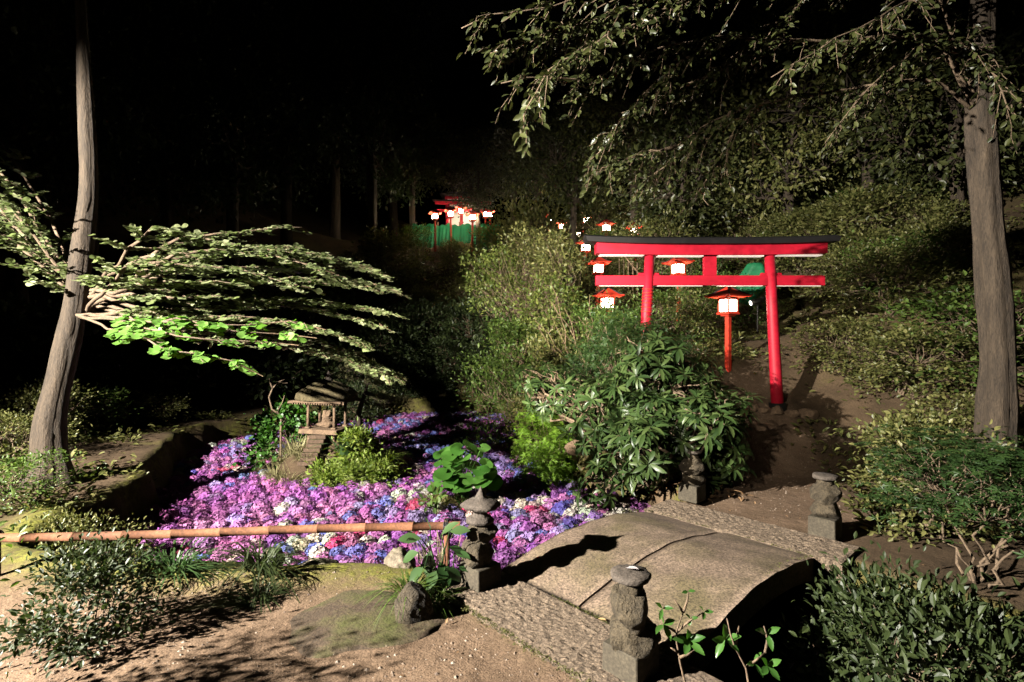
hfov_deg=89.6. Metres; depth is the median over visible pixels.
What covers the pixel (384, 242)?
camellia bush
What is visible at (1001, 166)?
azalea bush
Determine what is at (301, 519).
hydrangea head
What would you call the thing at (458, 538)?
hydrangea head
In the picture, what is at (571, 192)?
broadleaf tree
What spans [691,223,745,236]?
azalea bush
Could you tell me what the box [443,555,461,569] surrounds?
hydrangea head
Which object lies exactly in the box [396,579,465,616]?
grass clump
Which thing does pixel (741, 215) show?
camellia bush
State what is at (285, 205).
dark tree
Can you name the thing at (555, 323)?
bare stemmed shrub
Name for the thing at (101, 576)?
dark bush
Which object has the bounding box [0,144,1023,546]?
undergrowth
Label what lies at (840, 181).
azalea bush
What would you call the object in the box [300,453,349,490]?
fern shrub
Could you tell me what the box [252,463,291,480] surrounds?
grass clump
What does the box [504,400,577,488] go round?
bright bush
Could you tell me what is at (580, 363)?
maple bush
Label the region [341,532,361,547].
hydrangea head
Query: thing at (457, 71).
dark tree
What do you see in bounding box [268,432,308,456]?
grass clump
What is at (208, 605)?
flat rock
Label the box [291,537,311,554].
hydrangea head
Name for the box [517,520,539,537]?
hydrangea head
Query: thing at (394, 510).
hydrangea head
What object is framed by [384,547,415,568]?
rock
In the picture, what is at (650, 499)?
leaf litter
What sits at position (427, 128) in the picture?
broadleaf tree
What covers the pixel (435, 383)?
dark bush
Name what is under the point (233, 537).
hydrangea head
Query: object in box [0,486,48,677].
leggy bush
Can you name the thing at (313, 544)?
hydrangea head
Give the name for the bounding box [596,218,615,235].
wooden lantern
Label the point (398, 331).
dark bush
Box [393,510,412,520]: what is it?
hydrangea head
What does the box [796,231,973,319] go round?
camellia bush
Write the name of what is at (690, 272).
leggy bush
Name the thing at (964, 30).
broadleaf tree
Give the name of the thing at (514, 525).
hydrangea head
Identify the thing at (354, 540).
hydrangea head
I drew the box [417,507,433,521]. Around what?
hydrangea head
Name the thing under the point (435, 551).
hydrangea head
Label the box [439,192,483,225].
shrine hall
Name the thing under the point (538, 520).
hydrangea head
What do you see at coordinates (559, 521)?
hydrangea head
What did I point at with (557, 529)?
hydrangea head
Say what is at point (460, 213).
wooden lantern
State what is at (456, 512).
hydrangea head
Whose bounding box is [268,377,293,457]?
bare shrub
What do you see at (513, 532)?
hydrangea head
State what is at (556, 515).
hydrangea head
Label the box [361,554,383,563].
hydrangea head
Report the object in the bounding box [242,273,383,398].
dark bush
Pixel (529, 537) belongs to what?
hydrangea head
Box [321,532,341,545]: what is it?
hydrangea head
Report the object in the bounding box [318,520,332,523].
hydrangea head
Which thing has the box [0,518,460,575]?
bamboo rail
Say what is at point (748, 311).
leggy bush
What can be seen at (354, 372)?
dark bush
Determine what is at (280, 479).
grass clump
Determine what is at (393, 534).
hydrangea head
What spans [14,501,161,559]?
azalea bush
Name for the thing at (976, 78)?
overhanging tree
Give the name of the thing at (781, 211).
azalea bush
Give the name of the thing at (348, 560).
hydrangea head
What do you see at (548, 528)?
hydrangea head
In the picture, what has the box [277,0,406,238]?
dark tree
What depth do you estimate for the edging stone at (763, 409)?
7.45 m
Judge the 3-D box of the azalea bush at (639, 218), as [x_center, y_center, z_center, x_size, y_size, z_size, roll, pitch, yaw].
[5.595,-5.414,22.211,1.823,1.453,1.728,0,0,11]
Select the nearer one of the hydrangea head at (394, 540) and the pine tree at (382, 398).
the hydrangea head at (394, 540)
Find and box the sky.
[0,0,1020,240]
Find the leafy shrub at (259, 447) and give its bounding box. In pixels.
[228,422,285,470]
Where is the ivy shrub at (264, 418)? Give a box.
[243,393,326,459]
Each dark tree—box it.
[206,0,370,283]
[276,0,439,266]
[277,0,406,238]
[285,0,388,189]
[346,8,452,235]
[414,2,516,193]
[515,0,613,217]
[647,0,764,121]
[707,0,819,73]
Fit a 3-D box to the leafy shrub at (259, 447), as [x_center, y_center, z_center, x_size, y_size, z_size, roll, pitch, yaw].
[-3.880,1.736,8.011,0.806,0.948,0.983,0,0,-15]
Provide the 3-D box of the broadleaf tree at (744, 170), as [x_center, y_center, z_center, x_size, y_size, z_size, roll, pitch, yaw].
[6.622,-4.635,15.700,4.713,7.020,5.905,0,0,-13]
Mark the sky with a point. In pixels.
(447, 11)
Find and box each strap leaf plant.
[309,433,386,455]
[354,435,389,449]
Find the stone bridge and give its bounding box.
[437,499,859,681]
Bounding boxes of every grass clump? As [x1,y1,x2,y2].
[117,537,256,603]
[187,535,338,603]
[204,573,307,615]
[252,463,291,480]
[253,446,287,465]
[260,466,310,483]
[266,434,306,454]
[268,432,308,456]
[283,446,331,461]
[356,566,463,630]
[373,443,405,464]
[377,511,466,565]
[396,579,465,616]
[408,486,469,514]
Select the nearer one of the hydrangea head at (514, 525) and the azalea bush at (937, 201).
the hydrangea head at (514, 525)
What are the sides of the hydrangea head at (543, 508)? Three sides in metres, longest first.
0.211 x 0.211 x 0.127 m
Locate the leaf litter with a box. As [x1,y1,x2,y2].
[28,383,972,675]
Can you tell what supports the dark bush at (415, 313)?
on the ground
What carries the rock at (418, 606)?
on the ground
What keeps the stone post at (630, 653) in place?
on the stone bridge
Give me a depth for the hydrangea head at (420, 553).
4.80 m
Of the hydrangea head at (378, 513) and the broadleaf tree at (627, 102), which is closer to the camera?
the hydrangea head at (378, 513)
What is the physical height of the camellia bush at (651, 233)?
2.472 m
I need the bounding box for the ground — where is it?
[0,33,1023,681]
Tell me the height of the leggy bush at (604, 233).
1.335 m
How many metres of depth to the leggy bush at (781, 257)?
12.33 m
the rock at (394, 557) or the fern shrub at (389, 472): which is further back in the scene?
the fern shrub at (389, 472)
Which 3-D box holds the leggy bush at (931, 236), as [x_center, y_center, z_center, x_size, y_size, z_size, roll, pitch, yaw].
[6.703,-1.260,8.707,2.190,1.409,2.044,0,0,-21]
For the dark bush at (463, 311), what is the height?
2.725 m
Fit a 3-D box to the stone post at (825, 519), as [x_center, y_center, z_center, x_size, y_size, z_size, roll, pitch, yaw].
[2.572,1.343,4.229,0.279,0.501,0.239,0,0,-42]
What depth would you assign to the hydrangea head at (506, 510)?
6.04 m
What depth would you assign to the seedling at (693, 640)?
1.74 m
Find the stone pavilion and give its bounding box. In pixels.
[287,370,360,443]
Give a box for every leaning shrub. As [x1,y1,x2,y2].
[455,240,531,363]
[479,306,538,378]
[490,220,565,359]
[507,270,593,364]
[525,223,596,341]
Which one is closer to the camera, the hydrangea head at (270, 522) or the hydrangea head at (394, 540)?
the hydrangea head at (394, 540)
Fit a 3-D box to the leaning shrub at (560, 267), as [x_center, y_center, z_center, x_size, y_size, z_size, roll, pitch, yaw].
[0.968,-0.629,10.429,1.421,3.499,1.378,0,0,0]
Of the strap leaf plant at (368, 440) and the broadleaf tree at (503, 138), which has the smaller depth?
the strap leaf plant at (368, 440)
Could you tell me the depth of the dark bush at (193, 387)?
11.88 m
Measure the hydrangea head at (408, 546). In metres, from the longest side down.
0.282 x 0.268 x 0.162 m
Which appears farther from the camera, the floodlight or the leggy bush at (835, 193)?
the leggy bush at (835, 193)
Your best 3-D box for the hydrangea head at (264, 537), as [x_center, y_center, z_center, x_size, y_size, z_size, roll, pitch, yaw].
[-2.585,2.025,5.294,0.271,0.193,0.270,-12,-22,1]
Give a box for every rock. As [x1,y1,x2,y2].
[184,596,247,611]
[260,547,284,567]
[289,590,447,657]
[298,557,338,564]
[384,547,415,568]
[394,580,433,624]
[564,440,581,455]
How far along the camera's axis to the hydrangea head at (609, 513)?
5.93 m
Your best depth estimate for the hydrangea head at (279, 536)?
5.20 m
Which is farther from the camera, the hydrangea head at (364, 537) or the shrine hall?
the shrine hall
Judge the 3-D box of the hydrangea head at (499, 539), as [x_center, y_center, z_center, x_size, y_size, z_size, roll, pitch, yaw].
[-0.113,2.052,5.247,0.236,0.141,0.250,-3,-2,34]
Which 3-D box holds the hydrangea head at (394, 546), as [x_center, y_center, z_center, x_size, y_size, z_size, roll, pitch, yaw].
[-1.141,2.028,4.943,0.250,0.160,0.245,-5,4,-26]
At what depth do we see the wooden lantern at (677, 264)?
11.39 m
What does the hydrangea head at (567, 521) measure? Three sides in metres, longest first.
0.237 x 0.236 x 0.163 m
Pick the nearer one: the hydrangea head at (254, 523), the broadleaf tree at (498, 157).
the hydrangea head at (254, 523)
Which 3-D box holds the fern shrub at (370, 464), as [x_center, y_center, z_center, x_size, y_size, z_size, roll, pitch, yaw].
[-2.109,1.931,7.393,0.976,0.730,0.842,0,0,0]
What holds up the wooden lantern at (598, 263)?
on the ground
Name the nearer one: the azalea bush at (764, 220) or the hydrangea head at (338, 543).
the hydrangea head at (338, 543)
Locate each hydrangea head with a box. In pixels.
[211,548,235,561]
[212,540,233,557]
[227,536,247,546]
[228,535,252,544]
[230,539,258,555]
[244,518,263,526]
[245,538,267,549]
[247,535,272,544]
[262,520,279,525]
[264,534,288,547]
[272,514,296,525]
[274,542,293,553]
[277,518,293,535]
[279,524,301,541]
[283,555,299,564]
[286,534,301,546]
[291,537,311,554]
[292,551,307,562]
[295,516,311,524]
[296,519,316,536]
[300,533,315,542]
[304,541,324,555]
[306,533,322,546]
[308,543,332,558]
[310,517,331,523]
[315,551,334,558]
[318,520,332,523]
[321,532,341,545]
[324,533,350,554]
[325,515,338,522]
[328,544,350,558]
[331,516,344,523]
[333,553,346,562]
[339,510,357,523]
[339,555,360,562]
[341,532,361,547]
[342,537,363,554]
[344,542,369,559]
[345,514,366,523]
[353,532,369,543]
[356,551,377,562]
[357,503,375,516]
[358,534,377,545]
[359,512,374,522]
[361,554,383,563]
[362,518,379,522]
[365,541,387,561]
[367,531,387,541]
[370,506,385,519]
[374,549,388,562]
[377,515,387,522]
[377,535,391,545]
[379,538,399,551]
[382,516,401,535]
[383,543,403,555]
[385,506,402,518]
[390,531,407,538]
[391,532,407,547]
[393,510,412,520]
[397,542,417,551]
[407,508,427,521]
[411,533,431,550]
[412,544,426,558]
[415,550,424,564]
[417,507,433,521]
[420,553,443,568]
[424,543,443,559]
[425,539,438,550]
[426,514,436,521]
[427,530,443,541]
[431,513,451,521]
[431,537,443,543]
[434,514,452,534]
[439,538,457,554]
[441,512,456,520]
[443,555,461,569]
[445,503,460,515]
[450,517,463,534]
[450,520,468,537]
[452,509,465,519]
[453,535,466,545]
[465,511,472,516]
[490,539,496,550]
[491,508,508,523]
[491,515,500,524]
[492,548,516,565]
[493,536,509,549]
[493,559,503,568]
[494,522,506,538]
[494,529,513,543]
[496,540,511,551]
[497,509,509,518]
[498,517,514,529]
[504,528,523,543]
[506,545,525,562]
[508,521,529,534]
[509,506,523,516]
[509,508,527,519]
[510,536,531,554]
[512,515,531,530]
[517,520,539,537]
[518,513,534,523]
[520,531,540,549]
[523,505,537,514]
[525,542,538,551]
[528,508,544,518]
[529,514,545,529]
[533,529,547,539]
[533,533,551,544]
[538,505,548,515]
[540,512,555,523]
[542,521,558,533]
[546,533,556,536]
[547,511,560,521]
[549,525,564,535]
[550,500,570,518]
[551,518,563,526]
[557,514,572,525]
[561,515,577,528]
[562,507,577,517]
[570,503,582,514]
[572,512,586,525]
[578,506,596,518]
[582,503,600,517]
[587,511,603,520]
[595,508,608,516]
[601,511,616,517]
[612,507,627,513]
[623,507,636,512]
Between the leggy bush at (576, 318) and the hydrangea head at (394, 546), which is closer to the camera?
the hydrangea head at (394, 546)
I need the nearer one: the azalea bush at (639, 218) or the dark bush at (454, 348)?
the dark bush at (454, 348)
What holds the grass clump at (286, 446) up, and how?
on the ground
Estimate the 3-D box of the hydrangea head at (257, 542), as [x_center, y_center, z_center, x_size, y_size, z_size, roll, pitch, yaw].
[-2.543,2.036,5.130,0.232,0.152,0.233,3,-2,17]
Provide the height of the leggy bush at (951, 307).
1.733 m
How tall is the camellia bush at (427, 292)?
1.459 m
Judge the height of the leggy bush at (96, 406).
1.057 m
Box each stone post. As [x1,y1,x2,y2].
[460,486,500,592]
[602,564,660,681]
[678,448,705,503]
[808,472,841,540]
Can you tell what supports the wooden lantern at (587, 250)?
on the ground
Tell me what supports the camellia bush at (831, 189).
on the ground
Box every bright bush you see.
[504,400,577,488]
[522,427,583,494]
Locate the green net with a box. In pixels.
[412,222,499,248]
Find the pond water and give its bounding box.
[136,428,891,681]
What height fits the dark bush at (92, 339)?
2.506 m
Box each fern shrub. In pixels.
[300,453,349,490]
[312,453,369,490]
[317,417,383,464]
[339,453,396,490]
[353,452,412,486]
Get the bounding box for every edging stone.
[746,402,758,412]
[758,406,770,413]
[770,405,783,414]
[784,409,799,417]
[798,408,818,419]
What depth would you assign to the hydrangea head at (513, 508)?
6.15 m
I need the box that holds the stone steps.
[297,434,327,465]
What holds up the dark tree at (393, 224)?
on the ground
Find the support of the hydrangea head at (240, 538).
on the pond water
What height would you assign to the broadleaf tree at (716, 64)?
8.672 m
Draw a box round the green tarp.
[736,262,765,304]
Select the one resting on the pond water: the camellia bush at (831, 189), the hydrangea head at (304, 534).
the hydrangea head at (304, 534)
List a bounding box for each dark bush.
[0,297,219,407]
[0,520,182,677]
[40,274,268,408]
[158,276,334,405]
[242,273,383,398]
[301,286,413,356]
[329,351,411,399]
[332,379,389,424]
[339,312,445,385]
[357,353,444,395]
[358,377,403,400]
[376,290,474,358]
[395,374,432,398]
[401,328,486,380]
[418,371,456,395]
[425,286,519,363]
[456,332,527,398]
[761,522,1007,681]
[802,542,1023,681]
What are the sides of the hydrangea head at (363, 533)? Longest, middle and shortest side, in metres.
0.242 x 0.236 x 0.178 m
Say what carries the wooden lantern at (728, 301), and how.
on the ground
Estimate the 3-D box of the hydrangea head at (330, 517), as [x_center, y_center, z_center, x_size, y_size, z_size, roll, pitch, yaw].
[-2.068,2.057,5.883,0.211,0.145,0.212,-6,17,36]
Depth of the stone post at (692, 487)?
5.09 m
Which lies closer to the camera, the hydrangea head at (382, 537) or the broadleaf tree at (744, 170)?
the hydrangea head at (382, 537)
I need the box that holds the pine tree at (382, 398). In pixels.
[324,360,409,429]
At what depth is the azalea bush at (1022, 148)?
11.87 m
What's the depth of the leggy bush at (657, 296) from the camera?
9.29 m
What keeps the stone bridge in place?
on the ground
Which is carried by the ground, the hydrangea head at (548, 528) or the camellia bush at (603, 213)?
the camellia bush at (603, 213)
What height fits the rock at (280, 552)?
0.170 m
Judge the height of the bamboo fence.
1.468 m
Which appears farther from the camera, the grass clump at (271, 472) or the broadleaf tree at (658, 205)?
the broadleaf tree at (658, 205)
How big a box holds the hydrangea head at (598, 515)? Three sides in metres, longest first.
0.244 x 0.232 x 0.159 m
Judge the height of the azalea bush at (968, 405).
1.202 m
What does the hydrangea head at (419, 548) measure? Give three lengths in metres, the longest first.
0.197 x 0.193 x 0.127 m
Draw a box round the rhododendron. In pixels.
[506,328,765,511]
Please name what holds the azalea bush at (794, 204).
on the ground
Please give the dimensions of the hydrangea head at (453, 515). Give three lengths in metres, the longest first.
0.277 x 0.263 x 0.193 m
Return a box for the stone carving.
[316,410,332,427]
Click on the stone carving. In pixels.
(327, 420)
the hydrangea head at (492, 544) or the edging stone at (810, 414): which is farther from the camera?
the edging stone at (810, 414)
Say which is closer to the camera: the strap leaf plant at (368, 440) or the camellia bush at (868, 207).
the strap leaf plant at (368, 440)
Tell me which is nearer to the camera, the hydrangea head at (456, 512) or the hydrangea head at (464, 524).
the hydrangea head at (464, 524)
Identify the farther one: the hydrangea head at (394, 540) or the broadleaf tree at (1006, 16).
the broadleaf tree at (1006, 16)
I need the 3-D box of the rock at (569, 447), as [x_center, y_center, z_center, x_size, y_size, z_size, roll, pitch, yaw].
[0.871,1.425,6.904,0.355,0.217,0.205,0,0,0]
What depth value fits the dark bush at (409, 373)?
14.54 m
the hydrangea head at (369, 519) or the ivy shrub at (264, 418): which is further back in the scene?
the ivy shrub at (264, 418)
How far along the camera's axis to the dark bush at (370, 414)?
12.85 m
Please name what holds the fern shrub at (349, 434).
on the ground
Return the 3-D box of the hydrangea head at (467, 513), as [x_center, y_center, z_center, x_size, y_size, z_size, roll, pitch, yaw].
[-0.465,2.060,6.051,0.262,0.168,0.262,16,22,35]
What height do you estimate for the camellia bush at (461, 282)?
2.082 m
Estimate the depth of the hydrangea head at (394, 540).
5.06 m
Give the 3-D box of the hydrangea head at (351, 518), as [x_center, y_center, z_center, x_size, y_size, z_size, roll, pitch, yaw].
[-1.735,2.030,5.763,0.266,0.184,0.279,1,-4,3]
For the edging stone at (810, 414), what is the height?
0.173 m
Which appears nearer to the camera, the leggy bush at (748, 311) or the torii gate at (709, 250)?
the torii gate at (709, 250)
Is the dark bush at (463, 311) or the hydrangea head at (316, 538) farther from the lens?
the dark bush at (463, 311)
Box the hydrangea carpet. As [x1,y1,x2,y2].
[79,410,647,560]
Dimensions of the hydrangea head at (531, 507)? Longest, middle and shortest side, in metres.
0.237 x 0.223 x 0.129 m
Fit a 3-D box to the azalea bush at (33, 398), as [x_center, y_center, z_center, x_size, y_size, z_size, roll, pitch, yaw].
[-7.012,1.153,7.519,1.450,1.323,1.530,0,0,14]
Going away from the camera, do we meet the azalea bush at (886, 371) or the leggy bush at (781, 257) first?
the azalea bush at (886, 371)
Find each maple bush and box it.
[558,334,634,388]
[574,305,688,399]
[642,330,712,393]
[847,422,1023,588]
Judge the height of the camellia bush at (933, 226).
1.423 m
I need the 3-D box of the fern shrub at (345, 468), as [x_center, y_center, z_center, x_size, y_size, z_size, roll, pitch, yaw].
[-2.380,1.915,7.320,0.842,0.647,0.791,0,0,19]
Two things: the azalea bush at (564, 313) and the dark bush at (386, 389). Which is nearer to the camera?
the azalea bush at (564, 313)
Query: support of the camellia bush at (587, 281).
on the ground
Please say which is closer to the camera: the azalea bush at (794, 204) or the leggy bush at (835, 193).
the leggy bush at (835, 193)
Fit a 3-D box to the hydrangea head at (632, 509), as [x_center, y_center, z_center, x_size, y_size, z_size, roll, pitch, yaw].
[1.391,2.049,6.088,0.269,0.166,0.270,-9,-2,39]
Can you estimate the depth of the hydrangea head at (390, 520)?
5.59 m
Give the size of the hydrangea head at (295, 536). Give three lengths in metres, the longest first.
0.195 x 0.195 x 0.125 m
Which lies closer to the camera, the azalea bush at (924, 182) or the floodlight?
the floodlight
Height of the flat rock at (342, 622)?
0.123 m
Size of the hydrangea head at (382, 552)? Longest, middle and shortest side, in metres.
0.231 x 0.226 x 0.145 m
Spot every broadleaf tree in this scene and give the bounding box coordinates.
[359,97,469,237]
[440,140,510,252]
[452,86,562,235]
[457,71,600,231]
[502,102,627,269]
[533,0,678,233]
[549,35,713,264]
[573,41,785,271]
[580,0,735,211]
[659,63,827,235]
[663,24,800,189]
[678,0,918,197]
[688,0,932,235]
[747,0,1018,226]
[763,0,1023,201]
[803,0,1023,233]
[822,0,1023,179]
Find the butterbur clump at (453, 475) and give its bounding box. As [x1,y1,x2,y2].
[427,439,502,505]
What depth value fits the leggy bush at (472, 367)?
11.23 m
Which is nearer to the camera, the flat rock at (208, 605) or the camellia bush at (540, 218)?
the flat rock at (208, 605)
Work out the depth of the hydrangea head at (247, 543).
4.96 m
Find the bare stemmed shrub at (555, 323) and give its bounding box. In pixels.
[536,282,601,381]
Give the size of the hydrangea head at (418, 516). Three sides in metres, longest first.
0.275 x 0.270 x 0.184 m
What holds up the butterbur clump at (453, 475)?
on the ground
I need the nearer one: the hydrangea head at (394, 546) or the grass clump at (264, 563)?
the grass clump at (264, 563)
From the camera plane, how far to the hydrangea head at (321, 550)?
4.92 m
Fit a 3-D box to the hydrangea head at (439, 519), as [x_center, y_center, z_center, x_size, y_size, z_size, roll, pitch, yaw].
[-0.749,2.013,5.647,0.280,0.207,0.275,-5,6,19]
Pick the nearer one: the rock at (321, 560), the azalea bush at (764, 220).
the rock at (321, 560)
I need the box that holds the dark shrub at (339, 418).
[259,402,389,442]
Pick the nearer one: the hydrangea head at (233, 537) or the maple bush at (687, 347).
the hydrangea head at (233, 537)
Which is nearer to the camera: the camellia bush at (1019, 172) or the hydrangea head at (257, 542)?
the hydrangea head at (257, 542)
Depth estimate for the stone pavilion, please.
7.74 m
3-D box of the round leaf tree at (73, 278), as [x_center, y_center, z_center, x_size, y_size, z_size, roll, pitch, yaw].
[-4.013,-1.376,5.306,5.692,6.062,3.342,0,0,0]
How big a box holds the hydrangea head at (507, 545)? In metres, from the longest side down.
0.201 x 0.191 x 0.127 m
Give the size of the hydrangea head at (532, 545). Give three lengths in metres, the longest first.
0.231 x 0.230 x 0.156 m
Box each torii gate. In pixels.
[432,199,493,223]
[583,235,841,410]
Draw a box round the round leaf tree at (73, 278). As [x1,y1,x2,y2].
[0,0,411,490]
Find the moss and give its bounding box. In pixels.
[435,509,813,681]
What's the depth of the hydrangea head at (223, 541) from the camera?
5.13 m
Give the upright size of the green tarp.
0.866 m
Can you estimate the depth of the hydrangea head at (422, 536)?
5.19 m
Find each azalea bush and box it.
[0,375,106,454]
[0,408,88,467]
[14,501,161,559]
[100,388,190,426]
[433,236,473,270]
[483,308,557,393]
[490,391,571,462]
[515,322,593,424]
[523,294,622,371]
[533,340,612,434]
[588,286,637,319]
[621,202,653,224]
[637,257,722,287]
[654,273,721,341]
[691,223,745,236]
[735,208,801,262]
[749,206,801,234]
[758,195,816,224]
[783,313,953,391]
[805,194,859,216]
[813,174,881,202]
[817,318,978,406]
[828,399,1023,558]
[832,181,885,196]
[840,158,902,186]
[871,387,1023,481]
[883,154,948,207]
[892,189,971,250]
[936,147,1017,199]
[1007,120,1023,169]
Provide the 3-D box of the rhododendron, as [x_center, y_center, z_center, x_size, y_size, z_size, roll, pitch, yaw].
[1.372,0.894,6.323,1.907,2.109,3.494,0,0,-26]
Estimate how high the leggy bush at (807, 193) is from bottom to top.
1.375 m
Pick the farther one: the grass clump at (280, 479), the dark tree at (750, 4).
the dark tree at (750, 4)
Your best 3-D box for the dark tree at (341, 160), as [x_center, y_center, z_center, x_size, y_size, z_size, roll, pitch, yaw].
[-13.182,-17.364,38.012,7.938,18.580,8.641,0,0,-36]
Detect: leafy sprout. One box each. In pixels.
[414,481,450,513]
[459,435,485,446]
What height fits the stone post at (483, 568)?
0.655 m
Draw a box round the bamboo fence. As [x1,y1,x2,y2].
[619,257,638,315]
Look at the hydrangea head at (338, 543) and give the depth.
5.10 m
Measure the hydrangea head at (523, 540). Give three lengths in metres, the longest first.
0.287 x 0.273 x 0.177 m
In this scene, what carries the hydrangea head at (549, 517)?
on the pond water
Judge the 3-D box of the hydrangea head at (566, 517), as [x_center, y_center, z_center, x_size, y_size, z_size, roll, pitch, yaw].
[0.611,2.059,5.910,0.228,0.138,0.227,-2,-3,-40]
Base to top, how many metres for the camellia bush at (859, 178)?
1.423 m
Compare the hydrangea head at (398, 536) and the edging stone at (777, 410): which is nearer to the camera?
the hydrangea head at (398, 536)
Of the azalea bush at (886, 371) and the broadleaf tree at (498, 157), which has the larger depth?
the broadleaf tree at (498, 157)
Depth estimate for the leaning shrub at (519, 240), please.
11.36 m
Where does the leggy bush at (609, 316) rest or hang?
on the ground
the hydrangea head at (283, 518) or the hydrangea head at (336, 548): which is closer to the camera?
the hydrangea head at (336, 548)
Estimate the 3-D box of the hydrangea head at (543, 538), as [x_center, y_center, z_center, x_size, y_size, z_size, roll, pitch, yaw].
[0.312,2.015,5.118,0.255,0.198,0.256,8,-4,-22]
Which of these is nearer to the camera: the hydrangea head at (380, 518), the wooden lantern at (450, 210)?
the hydrangea head at (380, 518)
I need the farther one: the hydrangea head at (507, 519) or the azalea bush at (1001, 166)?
the azalea bush at (1001, 166)
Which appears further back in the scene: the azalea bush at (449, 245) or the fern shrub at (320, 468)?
the azalea bush at (449, 245)
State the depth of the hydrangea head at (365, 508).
6.04 m
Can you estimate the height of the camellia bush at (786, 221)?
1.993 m
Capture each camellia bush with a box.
[320,218,455,294]
[399,283,460,316]
[433,266,500,318]
[452,181,591,291]
[472,268,529,300]
[496,221,617,346]
[533,190,629,245]
[559,315,651,361]
[577,205,705,290]
[587,219,678,270]
[664,189,760,236]
[693,174,818,236]
[728,196,891,274]
[754,208,892,274]
[774,170,969,263]
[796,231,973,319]
[800,217,944,289]
[806,177,861,206]
[842,165,903,189]
[892,202,1023,281]
[933,119,1022,158]
[935,130,1023,188]
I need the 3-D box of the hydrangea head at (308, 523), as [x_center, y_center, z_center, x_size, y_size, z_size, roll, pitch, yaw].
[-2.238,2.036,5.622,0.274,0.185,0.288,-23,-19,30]
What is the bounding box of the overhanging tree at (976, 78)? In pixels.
[456,0,1023,508]
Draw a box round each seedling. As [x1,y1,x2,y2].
[655,589,712,681]
[712,618,780,681]
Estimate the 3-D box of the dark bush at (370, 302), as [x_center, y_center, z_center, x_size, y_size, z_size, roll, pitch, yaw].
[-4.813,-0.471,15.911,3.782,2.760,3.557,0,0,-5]
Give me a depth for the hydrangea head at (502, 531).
5.36 m
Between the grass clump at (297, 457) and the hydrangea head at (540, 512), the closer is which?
the hydrangea head at (540, 512)
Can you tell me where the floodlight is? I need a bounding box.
[749,297,764,331]
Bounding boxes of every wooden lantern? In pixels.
[428,209,441,251]
[444,206,456,247]
[456,205,465,224]
[465,209,479,251]
[481,207,491,223]
[576,239,590,275]
[586,255,611,310]
[592,286,624,325]
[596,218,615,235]
[661,257,694,320]
[704,286,752,372]
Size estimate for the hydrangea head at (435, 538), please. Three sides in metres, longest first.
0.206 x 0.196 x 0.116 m
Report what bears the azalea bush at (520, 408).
on the ground
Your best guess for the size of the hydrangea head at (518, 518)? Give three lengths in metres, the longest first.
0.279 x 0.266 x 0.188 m
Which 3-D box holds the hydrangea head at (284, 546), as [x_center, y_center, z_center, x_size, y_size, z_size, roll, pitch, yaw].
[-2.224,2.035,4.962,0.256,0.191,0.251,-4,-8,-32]
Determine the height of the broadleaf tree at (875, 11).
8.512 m
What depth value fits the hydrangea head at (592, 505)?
6.16 m
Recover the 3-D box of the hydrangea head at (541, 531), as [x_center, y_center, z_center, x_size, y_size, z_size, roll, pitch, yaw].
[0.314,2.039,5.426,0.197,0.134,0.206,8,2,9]
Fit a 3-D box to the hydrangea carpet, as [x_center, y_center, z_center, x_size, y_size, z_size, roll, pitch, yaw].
[-2.349,2.030,9.120,6.807,0.257,10.429,0,0,-13]
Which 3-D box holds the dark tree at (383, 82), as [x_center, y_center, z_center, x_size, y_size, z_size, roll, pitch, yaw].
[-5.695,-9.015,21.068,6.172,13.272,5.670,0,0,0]
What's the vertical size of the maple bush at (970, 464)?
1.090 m
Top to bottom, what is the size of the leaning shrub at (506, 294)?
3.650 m
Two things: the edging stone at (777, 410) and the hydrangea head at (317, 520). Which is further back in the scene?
the edging stone at (777, 410)
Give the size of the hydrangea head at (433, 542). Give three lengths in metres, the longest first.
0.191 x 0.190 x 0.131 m
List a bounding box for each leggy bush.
[0,446,113,514]
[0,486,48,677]
[68,380,139,442]
[399,223,439,265]
[450,340,530,437]
[467,222,497,266]
[468,336,549,449]
[524,290,640,377]
[561,289,669,375]
[578,225,619,257]
[625,286,743,345]
[659,233,738,302]
[675,266,751,321]
[703,270,797,331]
[757,223,806,272]
[763,185,816,211]
[779,179,816,206]
[824,185,892,230]
[824,236,931,301]
[841,225,1010,303]
[848,270,1023,391]
[879,175,948,226]
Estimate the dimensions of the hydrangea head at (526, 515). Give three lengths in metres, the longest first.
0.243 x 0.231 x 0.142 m
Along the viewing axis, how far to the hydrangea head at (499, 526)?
5.58 m
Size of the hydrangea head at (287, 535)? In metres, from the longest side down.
0.280 x 0.266 x 0.186 m
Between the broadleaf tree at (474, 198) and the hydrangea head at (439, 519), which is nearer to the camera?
the hydrangea head at (439, 519)
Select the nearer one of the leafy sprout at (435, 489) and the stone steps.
the leafy sprout at (435, 489)
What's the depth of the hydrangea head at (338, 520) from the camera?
5.74 m
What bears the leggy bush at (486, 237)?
on the ground
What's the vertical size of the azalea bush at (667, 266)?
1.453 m
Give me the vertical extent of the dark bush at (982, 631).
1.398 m
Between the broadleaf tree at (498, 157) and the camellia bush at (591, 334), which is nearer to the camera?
the camellia bush at (591, 334)
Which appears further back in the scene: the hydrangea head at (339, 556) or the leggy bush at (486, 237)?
the leggy bush at (486, 237)
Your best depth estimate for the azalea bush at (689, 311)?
9.34 m
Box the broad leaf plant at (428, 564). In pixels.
[397,518,469,593]
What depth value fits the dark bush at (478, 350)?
14.16 m
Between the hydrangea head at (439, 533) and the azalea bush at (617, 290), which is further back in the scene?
the azalea bush at (617, 290)

